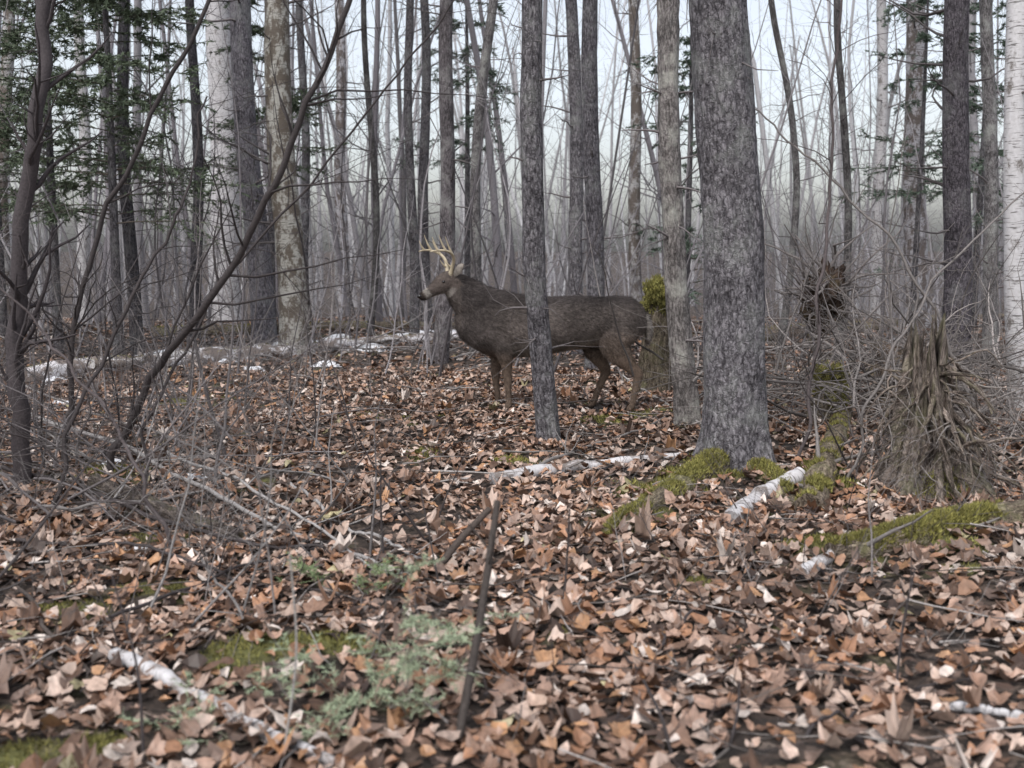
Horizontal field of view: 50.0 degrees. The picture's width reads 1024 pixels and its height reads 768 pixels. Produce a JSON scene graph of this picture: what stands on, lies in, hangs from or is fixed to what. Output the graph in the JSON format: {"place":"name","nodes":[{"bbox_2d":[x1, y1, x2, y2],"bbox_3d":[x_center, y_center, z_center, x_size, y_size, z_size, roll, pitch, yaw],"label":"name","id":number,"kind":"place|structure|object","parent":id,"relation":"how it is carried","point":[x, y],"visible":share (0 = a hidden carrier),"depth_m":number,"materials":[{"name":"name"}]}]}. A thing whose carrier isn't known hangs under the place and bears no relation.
{"place":"outdoors","nodes":[
{"label":"outdoors","id":0,"kind":"place"},
{"bbox_2d":[0,0,1005,251],"label":"sky","id":1,"kind":"structure","parent":0,"point":[645,41],"materials":[{"name":"white"}]},
{"bbox_2d":[0,251,1023,767],"bbox_3d":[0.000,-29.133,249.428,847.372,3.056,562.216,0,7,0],"label":"ground","id":2,"kind":"structure","parent":0,"point":[844,755],"depth_m":4.25,"materials":[{"name":"brown plant"}]},
{"bbox_2d":[0,3,40,316],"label":"birch tree","id":3,"kind":"object","parent":2,"relation":"on","point":[8,18],"visible":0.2,"depth_m":16.56,"materials":[{"name":"grey plant"}]},
{"bbox_2d":[0,0,106,338],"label":"fir tree","id":4,"kind":"object","parent":2,"relation":"on","point":[28,45],"visible":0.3,"depth_m":15.36,"materials":[{"name":"green plant"}]},
{"bbox_2d":[0,0,111,486],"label":"bare tree","id":5,"kind":"object","parent":2,"relation":"on","point":[20,283],"visible":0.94,"depth_m":5.91,"materials":[{"name":"brown plant"}]},
{"bbox_2d":[41,0,100,323],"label":"birch tree","id":6,"kind":"object","parent":2,"relation":"on","point":[83,129],"visible":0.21,"depth_m":21.62,"materials":[{"name":"grey plant"}]},
{"bbox_2d":[0,0,148,356],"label":"fir tree","id":7,"kind":"object","parent":2,"relation":"on","point":[13,37],"visible":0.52,"depth_m":13.12,"materials":[{"name":"green plant"}]},
{"bbox_2d":[5,571,163,740],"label":"fallen branch","id":8,"kind":"object","parent":2,"relation":"on","point":[65,646],"visible":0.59,"depth_m":3.69,"materials":[{"name":"brown wood"}]},
{"bbox_2d":[0,139,196,550],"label":"leaning sapling","id":9,"kind":"object","parent":2,"relation":"on","point":[145,499],"visible":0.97,"depth_m":5.02,"materials":[{"name":"brown plant"}]},
{"bbox_2d":[0,0,236,459],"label":"leaning sapling","id":10,"kind":"object","parent":2,"relation":"on","point":[107,202],"visible":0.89,"depth_m":6.92,"materials":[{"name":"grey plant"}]},
{"bbox_2d":[56,0,202,355],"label":"spruce tree","id":11,"kind":"object","parent":2,"relation":"on","point":[131,239],"visible":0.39,"depth_m":13.79,"materials":[{"name":"grey plant"}]},
{"bbox_2d":[96,574,173,760],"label":"upright twig","id":12,"kind":"object","parent":2,"relation":"on","point":[138,682],"visible":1,"depth_m":3.02,"materials":[{"name":"brown wood"}]},
{"bbox_2d":[0,374,271,488],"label":"fallen branch","id":13,"kind":"object","parent":2,"relation":"on","point":[125,423],"visible":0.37,"depth_m":7.66,"materials":[{"name":"brown wood"}]},
{"bbox_2d":[0,0,281,354],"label":"fir tree","id":14,"kind":"object","parent":2,"relation":"on","point":[106,61],"visible":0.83,"depth_m":12.18,"materials":[{"name":"green plant"}]},
{"bbox_2d":[45,431,252,679],"bbox_3d":[-1.952,0.483,5.721,0.396,0.360,5.174,-4,8,-28],"label":"fallen branch","id":15,"kind":"object","parent":2,"relation":"on","point":[203,562],"visible":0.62,"depth_m":4.53,"materials":[{"name":"brown wood"}]},
{"bbox_2d":[0,56,311,509],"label":"leaning sapling","id":16,"kind":"object","parent":2,"relation":"on","point":[94,376],"visible":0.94,"depth_m":5.91,"materials":[{"name":"brown plant"}]},
{"bbox_2d":[86,474,244,542],"bbox_3d":[-1.798,0.624,5.596,0.403,0.196,1.388,-7,10,-44],"label":"fallen log","id":17,"kind":"object","parent":2,"relation":"on","point":[91,481],"visible":0.51,"depth_m":5.62,"materials":[{"name":"brown wood"}]},
{"bbox_2d":[0,460,351,558],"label":"fallen branch","id":18,"kind":"object","parent":2,"relation":"on","point":[204,531],"visible":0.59,"depth_m":5.14,"materials":[{"name":"brown wood"}]},
{"bbox_2d":[0,113,372,484],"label":"shrub thicket","id":19,"kind":"object","parent":2,"relation":"on","point":[221,437],"visible":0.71,"depth_m":7.60,"materials":[{"name":"grey plant"}]},
{"bbox_2d":[33,428,343,514],"bbox_3d":[-1.580,0.436,6.045,0.408,0.389,1.972,7,10,42],"label":"fallen branch","id":20,"kind":"object","parent":2,"relation":"on","point":[117,502],"visible":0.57,"depth_m":5.69,"materials":[{"name":"brown wood"}]},
{"bbox_2d":[15,492,364,615],"bbox_3d":[-1.355,0.638,4.698,1.869,0.346,0.488,5,9,33],"label":"fallen branch","id":21,"kind":"object","parent":2,"relation":"on","point":[167,553],"visible":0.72,"depth_m":4.67,"materials":[{"name":"brown wood"}]},
{"bbox_2d":[164,0,230,340],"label":"spruce tree","id":22,"kind":"object","parent":2,"relation":"on","point":[193,61],"visible":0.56,"depth_m":15.68,"materials":[{"name":"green plant"}]},
{"bbox_2d":[169,0,240,322],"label":"birch tree","id":23,"kind":"object","parent":2,"relation":"on","point":[218,95],"visible":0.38,"depth_m":21.37,"materials":[{"name":"white plant"}]},
{"bbox_2d":[108,647,334,767],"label":"fallen birch log","id":24,"kind":"object","parent":2,"relation":"on","point":[164,675],"visible":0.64,"depth_m":3.31,"materials":[{"name":"white wood"}]},
{"bbox_2d":[116,669,360,753],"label":"fir seedling","id":25,"kind":"object","parent":2,"relation":"on","point":[212,707],"visible":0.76,"depth_m":3.12,"materials":[{"name":"green plant"}]},
{"bbox_2d":[24,331,459,383],"bbox_3d":[-2.833,-0.472,13.973,0.748,0.461,7.152,6,9,39],"label":"fallen birch log","id":26,"kind":"object","parent":2,"relation":"on","point":[62,370],"visible":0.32,"depth_m":13.07,"materials":[{"name":"white wood"}]},
{"bbox_2d":[90,323,399,368],"bbox_3d":[-3.134,-0.535,13.515,0.659,0.494,4.543,7,10,43],"label":"fallen birch log","id":27,"kind":"object","parent":2,"relation":"on","point":[119,363],"visible":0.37,"depth_m":12.35,"materials":[{"name":"grey wood"}]},
{"bbox_2d":[164,0,344,345],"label":"spruce tree","id":28,"kind":"object","parent":2,"relation":"on","point":[239,19],"visible":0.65,"depth_m":14.61,"materials":[{"name":"grey plant"}]},
{"bbox_2d":[0,269,532,537],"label":"brush pile","id":29,"kind":"object","parent":2,"relation":"on","point":[92,497],"visible":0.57,"depth_m":6.48,"materials":[{"name":"grey plant"}]},
{"bbox_2d":[110,482,426,618],"bbox_3d":[-1.032,0.618,4.842,0.451,0.325,1.932,5,9,32],"label":"fallen branch","id":30,"kind":"object","parent":2,"relation":"on","point":[133,608],"visible":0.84,"depth_m":4.48,"materials":[{"name":"brown wood"}]},
{"bbox_2d":[189,0,349,328],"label":"fir tree","id":31,"kind":"object","parent":2,"relation":"on","point":[296,98],"visible":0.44,"depth_m":16.54,"materials":[{"name":"green plant"}]},
{"bbox_2d":[0,293,543,647],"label":"shrub thicket","id":32,"kind":"object","parent":2,"relation":"on","point":[258,553],"visible":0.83,"depth_m":4.93,"materials":[{"name":"grey plant"}]},
{"bbox_2d":[192,0,359,356],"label":"birch tree","id":33,"kind":"object","parent":2,"relation":"on","point":[275,31],"visible":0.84,"depth_m":13.65,"materials":[{"name":"beige plant"}]},
{"bbox_2d":[248,528,313,764],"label":"upright twig","id":34,"kind":"object","parent":2,"relation":"on","point":[293,685],"visible":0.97,"depth_m":2.99,"materials":[{"name":"brown wood"}]},
{"bbox_2d":[161,444,429,588],"bbox_3d":[-1.231,0.461,5.872,0.448,0.392,3.469,-4,9,-31],"label":"fallen branch","id":35,"kind":"object","parent":2,"relation":"on","point":[248,486],"visible":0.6,"depth_m":5.69,"materials":[{"name":"wood"}]},
{"bbox_2d":[104,0,495,477],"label":"leaning sapling","id":36,"kind":"object","parent":2,"relation":"on","point":[272,189],"visible":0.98,"depth_m":5.62,"materials":[{"name":"brown plant"}]},
{"bbox_2d":[264,1,336,321],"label":"maple tree","id":37,"kind":"object","parent":2,"relation":"on","point":[302,71],"visible":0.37,"depth_m":19.58,"materials":[{"name":"grey plant"}]},
{"bbox_2d":[97,0,507,490],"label":"leaning sapling","id":38,"kind":"object","parent":2,"relation":"on","point":[263,234],"visible":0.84,"depth_m":6.01,"materials":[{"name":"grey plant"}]},
{"bbox_2d":[151,320,454,336],"bbox_3d":[-3.148,-0.901,17.746,5.202,0.313,0.610,-4,9,-31],"label":"fallen log","id":39,"kind":"object","parent":2,"relation":"on","point":[363,324],"visible":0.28,"depth_m":17.56,"materials":[{"name":"grey wood"}]},
{"bbox_2d":[274,551,405,593],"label":"fir seedling","id":40,"kind":"object","parent":2,"relation":"on","point":[310,574],"visible":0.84,"depth_m":4.43,"materials":[{"name":"green plant"}]},
{"bbox_2d":[308,0,390,317],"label":"birch tree","id":41,"kind":"object","parent":2,"relation":"on","point":[339,118],"visible":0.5,"depth_m":25.37,"materials":[{"name":"grey plant"}]},
{"bbox_2d":[306,0,393,335],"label":"maple tree","id":42,"kind":"object","parent":2,"relation":"on","point":[376,208],"visible":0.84,"depth_m":16.72,"materials":[{"name":"grey plant"}]},
{"bbox_2d":[289,481,446,558],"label":"fallen branch","id":43,"kind":"object","parent":2,"relation":"on","point":[322,507],"visible":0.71,"depth_m":5.17,"materials":[{"name":"grey wood"}]},
{"bbox_2d":[246,551,529,718],"bbox_3d":[-0.355,0.741,3.190,0.842,0.506,0.516,0,7,0],"label":"fir seedling","id":44,"kind":"object","parent":2,"relation":"on","point":[411,668],"visible":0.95,"depth_m":3.20,"materials":[{"name":"green plant"}]},
{"bbox_2d":[337,0,466,334],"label":"spruce tree","id":45,"kind":"object","parent":2,"relation":"on","point":[413,232],"visible":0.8,"depth_m":15.70,"materials":[{"name":"grey plant"}]},
{"bbox_2d":[387,0,466,321],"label":"spruce tree","id":46,"kind":"object","parent":2,"relation":"on","point":[427,102],"visible":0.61,"depth_m":18.53,"materials":[{"name":"grey plant"}]},
{"bbox_2d":[392,0,502,363],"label":"maple tree","id":47,"kind":"object","parent":2,"relation":"on","point":[447,158],"visible":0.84,"depth_m":12.74,"materials":[{"name":"grey plant"}]},
{"bbox_2d":[30,230,868,367],"bbox_3d":[-1.952,-1.055,14.292,14.460,2.003,4.777,1,7,10],"label":"brush pile","id":48,"kind":"object","parent":2,"relation":"on","point":[358,346],"visible":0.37,"depth_m":13.87,"materials":[{"name":"grey plant"}]},
{"bbox_2d":[391,0,518,276],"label":"fir tree","id":49,"kind":"object","parent":2,"relation":"on","point":[465,51],"visible":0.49,"depth_m":21.42,"materials":[{"name":"green plant"}]},
{"bbox_2d":[432,507,491,571],"bbox_3d":[-0.211,0.683,4.778,0.323,0.257,0.071,-5,9,-36],"label":"broken stick","id":50,"kind":"object","parent":2,"relation":"on","point":[461,538],"visible":0.79,"depth_m":4.79,"materials":[{"name":"wood"}]},
{"bbox_2d":[40,330,890,555],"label":"snow patches","id":51,"kind":"object","parent":2,"relation":"on","point":[328,365],"visible":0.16,"depth_m":12.55,"materials":[{"name":"white snow"}]},
{"bbox_2d":[456,500,500,746],"bbox_3d":[-0.118,0.692,3.200,0.121,0.645,0.382,1,7,8],"label":"broken stick","id":52,"kind":"object","parent":2,"relation":"on","point":[468,685],"visible":0.97,"depth_m":3.20,"materials":[{"name":"brown wood"}]},
{"bbox_2d":[415,0,557,351],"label":"maple tree","id":53,"kind":"object","parent":2,"relation":"on","point":[491,20],"visible":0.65,"depth_m":14.13,"materials":[{"name":"grey plant"}]},
{"bbox_2d":[0,311,1004,368],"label":"fallen twigs","id":54,"kind":"object","parent":2,"relation":"on","point":[408,331],"visible":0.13,"depth_m":15.78,"materials":[{"name":"wood"}]},
{"bbox_2d":[0,0,1005,378],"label":"shrub thicket","id":55,"kind":"object","parent":2,"relation":"on","point":[426,344],"visible":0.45,"depth_m":13.90,"materials":[{"name":"grey plant"}]},
{"bbox_2d":[0,0,1005,330],"bbox_3d":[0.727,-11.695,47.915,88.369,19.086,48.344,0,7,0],"label":"distant woods","id":56,"kind":"object","parent":2,"relation":"on","point":[556,160],"visible":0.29,"depth_m":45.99,"materials":[{"name":"grey plant"}]},
{"bbox_2d":[9,75,1003,331],"bbox_3d":[0.081,-3.856,24.965,40.519,5.975,19.507,0,7,0],"label":"shrub thicket","id":57,"kind":"object","parent":2,"relation":"on","point":[171,299],"visible":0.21,"depth_m":22.32,"materials":[{"name":"grey plant"}]},
{"bbox_2d":[0,360,1022,767],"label":"moss","id":58,"kind":"object","parent":2,"relation":"on","point":[342,638],"visible":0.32,"depth_m":4.33,"materials":[{"name":"green plant"}]},
{"bbox_2d":[0,138,1023,472],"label":"shrub thicket","id":59,"kind":"object","parent":2,"relation":"on","point":[296,376],"visible":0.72,"depth_m":8.08,"materials":[{"name":"grey plant"}]},
{"bbox_2d":[0,302,1023,694],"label":"shrub thicket","id":60,"kind":"object","parent":2,"relation":"on","point":[200,522],"visible":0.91,"depth_m":4.44,"materials":[{"name":"grey plant"}]},
{"bbox_2d":[0,452,1023,767],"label":"fallen twigs","id":61,"kind":"object","parent":2,"relation":"on","point":[210,636],"depth_m":3.92,"materials":[{"name":"brown wood"}]},
{"bbox_2d":[0,347,1023,572],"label":"fallen branches","id":62,"kind":"object","parent":2,"relation":"on","point":[466,441],"depth_m":7.88,"materials":[{"name":"wood"}]},
{"bbox_2d":[417,235,653,411],"bbox_3d":[0.204,-0.498,9.042,1.940,1.450,0.484,0,7,3],"label":"white tailed deer","id":63,"kind":"object","parent":2,"relation":"on","point":[481,327],"visible":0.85,"depth_m":8.93},
{"bbox_2d":[478,0,609,443],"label":"spruce tree","id":64,"kind":"object","parent":2,"relation":"on","point":[537,306],"visible":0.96,"depth_m":7.41,"materials":[{"name":"grey plant"}]},
{"bbox_2d":[546,0,614,371],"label":"spruce tree","id":65,"kind":"object","parent":2,"relation":"on","point":[591,149],"visible":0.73,"depth_m":11.72,"materials":[{"name":"grey plant"}]},
{"bbox_2d":[489,437,679,484],"bbox_3d":[0.448,0.463,6.626,1.247,0.197,0.240,-3,8,-21],"label":"fallen birch log","id":66,"kind":"object","parent":2,"relation":"on","point":[537,469],"visible":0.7,"depth_m":6.62,"materials":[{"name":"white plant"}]},
{"bbox_2d":[483,604,703,696],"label":"fallen branch","id":67,"kind":"object","parent":2,"relation":"on","point":[486,693],"visible":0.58,"depth_m":3.51,"materials":[{"name":"brown wood"}]},
{"bbox_2d":[542,0,661,354],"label":"spruce tree","id":68,"kind":"object","parent":2,"relation":"on","point":[576,210],"visible":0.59,"depth_m":13.68,"materials":[{"name":"grey plant"}]},
{"bbox_2d":[584,0,661,302],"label":"birch tree","id":69,"kind":"object","parent":2,"relation":"on","point":[634,186],"visible":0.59,"depth_m":19.53,"materials":[{"name":"grey plant"}]},
{"bbox_2d":[603,0,702,426],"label":"maple tree","id":70,"kind":"object","parent":2,"relation":"on","point":[670,158],"visible":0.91,"depth_m":8.11,"materials":[{"name":"grey plant"}]},
{"bbox_2d":[638,273,671,392],"bbox_3d":[1.380,-0.468,10.333,0.452,1.172,0.430,0,7,0],"label":"mossy snag","id":71,"kind":"object","parent":2,"relation":"on","point":[654,302],"visible":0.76,"depth_m":10.21,"materials":[{"name":"brown wood"}]},
{"bbox_2d":[617,679,695,753],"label":"upright twig","id":72,"kind":"object","parent":2,"relation":"on","point":[667,735],"visible":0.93,"depth_m":3.06,"materials":[{"name":"brown wood"}]},
{"bbox_2d":[600,446,730,535],"bbox_3d":[0.813,0.558,5.894,0.233,0.261,1.642,5,9,32],"label":"mossy root","id":73,"kind":"object","parent":2,"relation":"on","point":[695,467],"visible":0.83,"depth_m":5.99,"materials":[{"name":"green plant"}]},
{"bbox_2d":[624,31,768,304],"bbox_3d":[3.162,-4.388,18.256,2.456,7.066,3.098,0,7,0],"label":"fir tree","id":74,"kind":"object","parent":2,"relation":"on","point":[682,87],"visible":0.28,"depth_m":18.57,"materials":[{"name":"grey plant"}]},
{"bbox_2d":[574,612,838,742],"bbox_3d":[0.538,0.818,3.282,0.798,0.352,0.314,-1,7,-10],"label":"fallen branch","id":75,"kind":"object","parent":2,"relation":"on","point":[653,710],"visible":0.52,"depth_m":3.23,"materials":[{"name":"brown wood"}]},
{"bbox_2d":[658,0,777,472],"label":"spruce tree","id":76,"kind":"object","parent":2,"relation":"on","point":[730,187],"visible":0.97,"depth_m":6.34,"materials":[{"name":"grey plant"}]},
{"bbox_2d":[722,467,804,523],"bbox_3d":[1.326,0.602,5.883,0.190,0.176,0.983,5,9,35],"label":"fallen birch log","id":77,"kind":"object","parent":2,"relation":"on","point":[796,474],"visible":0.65,"depth_m":5.94,"materials":[{"name":"white wood"}]},
{"bbox_2d":[745,457,795,504],"bbox_3d":[1.488,0.553,6.130,0.202,0.228,0.811,-2,7,-13],"label":"mossy root","id":78,"kind":"object","parent":2,"relation":"on","point":[768,465],"visible":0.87,"depth_m":6.19,"materials":[{"name":"green plant"}]},
{"bbox_2d":[564,398,1023,631],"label":"shrub thicket","id":79,"kind":"object","parent":2,"relation":"on","point":[827,602],"visible":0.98,"depth_m":4.29,"materials":[{"name":"brown plant"}]},
{"bbox_2d":[590,79,1023,453],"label":"brush pile","id":80,"kind":"object","parent":2,"relation":"on","point":[779,378],"visible":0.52,"depth_m":8.21,"materials":[{"name":"grey plant"}]},
{"bbox_2d":[765,166,934,386],"bbox_3d":[2.716,-0.925,9.489,1.498,1.871,1.458,-3,8,-21],"label":"uprooted root mass","id":81,"kind":"object","parent":80,"relation":"on","point":[830,269],"visible":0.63,"depth_m":9.40,"materials":[{"name":"brown wood"}]},
{"bbox_2d":[757,0,871,350],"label":"maple tree","id":82,"kind":"object","parent":2,"relation":"on","point":[794,140],"visible":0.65,"depth_m":13.74,"materials":[{"name":"grey plant"}]},
{"bbox_2d":[805,359,851,422],"bbox_3d":[2.505,0.068,8.692,0.392,0.555,0.372,0,7,0],"label":"mossy snag","id":83,"kind":"object","parent":2,"relation":"on","point":[826,378],"visible":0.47,"depth_m":8.60,"materials":[{"name":"green plant"}]},
{"bbox_2d":[793,400,881,512],"bbox_3d":[2.175,0.274,7.149,0.593,0.535,3.364,3,8,24],"label":"mossy log","id":84,"kind":"object","parent":2,"relation":"on","point":[821,471],"visible":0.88,"depth_m":6.21,"materials":[{"name":"green plant"}]},
{"bbox_2d":[757,0,918,462],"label":"leaning sapling","id":85,"kind":"object","parent":2,"relation":"on","point":[819,342],"visible":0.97,"depth_m":6.52,"materials":[{"name":"grey plant"}]},
{"bbox_2d":[670,220,1023,469],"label":"brush pile","id":86,"kind":"object","parent":2,"relation":"on","point":[1017,425],"visible":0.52,"depth_m":7.03,"materials":[{"name":"grey plant"}]},
{"bbox_2d":[792,0,910,361],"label":"maple tree","id":87,"kind":"object","parent":2,"relation":"on","point":[842,96],"visible":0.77,"depth_m":11.74,"materials":[{"name":"grey plant"}]},
{"bbox_2d":[693,79,1023,475],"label":"leaning sapling","id":88,"kind":"object","parent":2,"relation":"on","point":[881,228],"visible":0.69,"depth_m":6.60,"materials":[{"name":"grey plant"}]},
{"bbox_2d":[835,0,905,318],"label":"birch tree","id":89,"kind":"object","parent":2,"relation":"on","point":[882,107],"visible":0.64,"depth_m":23.39,"materials":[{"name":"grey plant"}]},
{"bbox_2d":[768,582,998,659],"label":"fallen branch","id":90,"kind":"object","parent":2,"relation":"on","point":[954,642],"visible":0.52,"depth_m":3.87,"materials":[{"name":"brown plant"}]},
{"bbox_2d":[765,313,1004,341],"bbox_3d":[7.928,-1.259,20.586,0.803,0.992,13.876,6,10,40],"label":"fallen log","id":91,"kind":"object","parent":2,"relation":"on","point":[802,330],"visible":0.1,"depth_m":16.37,"materials":[{"name":"grey wood"}]},
{"bbox_2d":[852,0,941,329],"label":"birch tree","id":92,"kind":"object","parent":2,"relation":"on","point":[915,117],"visible":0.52,"depth_m":17.53,"materials":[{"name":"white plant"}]},
{"bbox_2d":[775,147,1023,478],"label":"leaning sapling","id":93,"kind":"object","parent":2,"relation":"on","point":[852,469],"visible":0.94,"depth_m":6.34,"materials":[{"name":"grey plant"}]},
{"bbox_2d":[793,283,1023,423],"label":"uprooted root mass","id":94,"kind":"object","parent":2,"relation":"on","point":[900,352],"visible":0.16,"depth_m":8.79,"materials":[{"name":"wood"}]},
{"bbox_2d":[804,635,1020,738],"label":"fallen branch","id":95,"kind":"object","parent":2,"relation":"on","point":[833,714],"visible":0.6,"depth_m":3.31,"materials":[{"name":"brown wood"}]},
{"bbox_2d":[807,303,1023,503],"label":"rotten stump","id":96,"kind":"object","parent":2,"relation":"on","point":[933,372],"visible":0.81,"depth_m":6.06,"materials":[{"name":"brown wood"}]},
{"bbox_2d":[831,0,1002,335],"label":"fir tree","id":97,"kind":"object","parent":2,"relation":"on","point":[925,37],"visible":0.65,"depth_m":16.66,"materials":[{"name":"green plant"}]},
{"bbox_2d":[880,567,963,679],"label":"upright twig","id":98,"kind":"object","parent":2,"relation":"on","point":[901,637],"visible":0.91,"depth_m":3.55,"materials":[{"name":"brown wood"}]},
{"bbox_2d":[823,498,1023,563],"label":"mossy log","id":99,"kind":"object","parent":2,"relation":"on","point":[892,537],"visible":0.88,"depth_m":4.92,"materials":[{"name":"green plant"}]},
{"bbox_2d":[859,0,1004,378],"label":"spruce tree","id":100,"kind":"object","parent":2,"relation":"on","point":[954,108],"visible":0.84,"depth_m":10.78,"materials":[{"name":"grey plant"}]},
{"bbox_2d":[864,0,1005,325],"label":"fir tree","id":101,"kind":"object","parent":2,"relation":"on","point":[980,204],"visible":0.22,"depth_m":19.67,"materials":[{"name":"green plant"}]},
{"bbox_2d":[906,0,1004,359],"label":"maple tree","id":102,"kind":"object","parent":2,"relation":"on","point":[991,180],"visible":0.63,"depth_m":12.74,"materials":[{"name":"grey plant"}]},
{"bbox_2d":[1003,0,1023,410],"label":"birch tree","id":103,"kind":"object","parent":2,"relation":"on","point":[1013,156],"visible":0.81,"depth_m":8.76,"materials":[{"name":"white plant"}]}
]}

